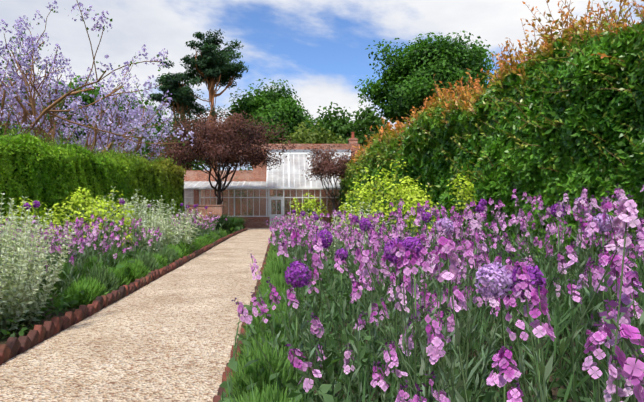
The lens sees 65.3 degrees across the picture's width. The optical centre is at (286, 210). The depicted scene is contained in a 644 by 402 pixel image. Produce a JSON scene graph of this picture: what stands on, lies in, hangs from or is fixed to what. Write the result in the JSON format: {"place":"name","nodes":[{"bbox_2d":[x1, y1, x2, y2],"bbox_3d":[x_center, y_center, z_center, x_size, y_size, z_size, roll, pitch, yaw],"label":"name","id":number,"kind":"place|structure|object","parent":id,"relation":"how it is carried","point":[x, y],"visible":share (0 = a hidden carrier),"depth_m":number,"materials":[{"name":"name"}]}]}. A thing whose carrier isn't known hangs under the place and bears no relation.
{"place":"outdoors","nodes":[
{"label":"outdoors","id":0,"kind":"place"},
{"bbox_2d":[0,228,271,401],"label":"gravel path","id":1,"kind":"structure","parent":0,"point":[170,336],"depth_m":4.33,"materials":[{"name":"beige gravel"}]},
{"bbox_2d":[0,232,632,401],"bbox_3d":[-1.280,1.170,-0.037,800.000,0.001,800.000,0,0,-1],"label":"ground","id":2,"kind":"structure","parent":0,"point":[553,389],"depth_m":4.30,"materials":[{"name":"brown soil"}]},
{"bbox_2d":[0,77,70,143],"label":"tree","id":3,"kind":"object","parent":2,"relation":"on","point":[16,129],"visible":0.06,"depth_m":37.49,"materials":[{"name":"green plant"}]},
{"bbox_2d":[4,56,171,161],"bbox_3d":[-10.214,-3.105,26.540,8.333,8.701,9.024,0,0,-1],"label":"paulownia tree","id":4,"kind":"object","parent":2,"relation":"on","point":[135,113],"visible":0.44,"depth_m":24.58,"materials":[{"name":"purple plant"}]},
{"bbox_2d":[27,75,154,151],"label":"tree","id":5,"kind":"object","parent":2,"relation":"on","point":[90,100],"visible":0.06,"depth_m":41.18,"materials":[{"name":"green plant"}]},
{"bbox_2d":[0,120,186,245],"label":"hedge","id":6,"kind":"object","parent":2,"relation":"on","point":[43,172],"visible":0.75,"depth_m":13.03,"materials":[{"name":"green plant"}]},
{"bbox_2d":[0,0,193,155],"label":"paulownia tree","id":7,"kind":"object","parent":2,"relation":"on","point":[7,99],"visible":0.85,"depth_m":19.25,"materials":[{"name":"purple plant"}]},
{"bbox_2d":[0,187,249,338],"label":"border plants","id":8,"kind":"object","parent":2,"relation":"on","point":[87,278],"visible":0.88,"depth_m":7.25,"materials":[{"name":"green plant"}]},
{"bbox_2d":[0,198,226,270],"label":"border flowers","id":9,"kind":"object","parent":8,"relation":"on","point":[36,205],"visible":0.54,"depth_m":8.30,"materials":[{"name":"purple plant"}]},
{"bbox_2d":[0,227,271,401],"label":"path edging bricks","id":10,"kind":"object","parent":2,"relation":"on","point":[11,347],"visible":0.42,"depth_m":5.19,"materials":[{"name":"brick"}]},
{"bbox_2d":[114,108,205,169],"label":"tree","id":11,"kind":"object","parent":2,"relation":"on","point":[146,152],"visible":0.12,"depth_m":40.75,"materials":[{"name":"purple plant"}]},
{"bbox_2d":[148,60,209,168],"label":"pine tree","id":12,"kind":"object","parent":2,"relation":"on","point":[169,82],"visible":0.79,"depth_m":55.99,"materials":[{"name":"green plant"}]},
{"bbox_2d":[174,29,248,169],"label":"tall pine tree","id":13,"kind":"object","parent":2,"relation":"on","point":[210,67],"visible":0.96,"depth_m":54.67,"materials":[{"name":"green plant"}]},
{"bbox_2d":[144,105,295,204],"bbox_3d":[-4.036,-2.564,30.464,8.997,7.476,6.360,0,0,20],"label":"purple tree","id":14,"kind":"object","parent":2,"relation":"on","point":[209,150],"visible":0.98,"depth_m":29.32,"materials":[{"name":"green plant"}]},
{"bbox_2d":[222,78,319,146],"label":"oak tree","id":15,"kind":"object","parent":2,"relation":"on","point":[278,106],"visible":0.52,"depth_m":59.01,"materials":[{"name":"green plant"}]},
{"bbox_2d":[184,132,359,227],"bbox_3d":[-6.114,-2.211,33.414,23.030,7.128,7.280,0,0,-1],"label":"greenhouse","id":16,"kind":"object","parent":2,"relation":"on","point":[257,196],"visible":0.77,"depth_m":36.24,"materials":[{"name":"glass"}]},
{"bbox_2d":[300,118,324,132],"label":"tree","id":17,"kind":"object","parent":2,"relation":"on","point":[316,124],"depth_m":54.69,"materials":[{"name":"green plant"}]},
{"bbox_2d":[280,121,345,143],"bbox_3d":[2.117,-3.000,40.122,5.507,8.399,5.748,0,0,-1],"label":"tree","id":18,"kind":"object","parent":2,"relation":"on","point":[308,137],"visible":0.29,"depth_m":38.84,"materials":[{"name":"green plant"}]},
{"bbox_2d":[302,142,355,220],"bbox_3d":[2.780,-1.587,31.356,3.662,5.540,3.409,0,0,-1],"label":"purple tree","id":19,"kind":"object","parent":2,"relation":"on","point":[325,167],"visible":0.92,"depth_m":31.16,"materials":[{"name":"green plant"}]},
{"bbox_2d":[312,102,358,143],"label":"tree","id":20,"kind":"object","parent":2,"relation":"on","point":[337,124],"visible":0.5,"depth_m":51.26,"materials":[{"name":"green plant"}]},
{"bbox_2d":[343,107,387,148],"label":"tree","id":21,"kind":"object","parent":2,"relation":"on","point":[365,121],"visible":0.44,"depth_m":47.47,"materials":[{"name":"green plant"}]},
{"bbox_2d":[355,30,497,127],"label":"oak tree","id":22,"kind":"object","parent":2,"relation":"on","point":[412,71],"visible":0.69,"depth_m":47.48,"materials":[{"name":"green plant"}]},
{"bbox_2d":[218,159,643,401],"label":"border plants","id":23,"kind":"object","parent":2,"relation":"on","point":[263,368],"visible":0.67,"depth_m":3.01,"materials":[{"name":"green plant"}]},
{"bbox_2d":[232,184,643,401],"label":"border flowers","id":24,"kind":"object","parent":23,"relation":"on","point":[632,372],"visible":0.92,"depth_m":2.27,"materials":[{"name":"purple plant"}]},
{"bbox_2d":[337,0,643,287],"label":"hedge","id":25,"kind":"object","parent":2,"relation":"on","point":[554,119],"visible":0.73,"depth_m":7.54,"materials":[{"name":"green plant"}]},
{"bbox_2d":[0,0,643,169],"label":"sky","id":26,"kind":"structure","parent":0,"point":[317,46],"materials":[{"name":"blue"}]}
]}

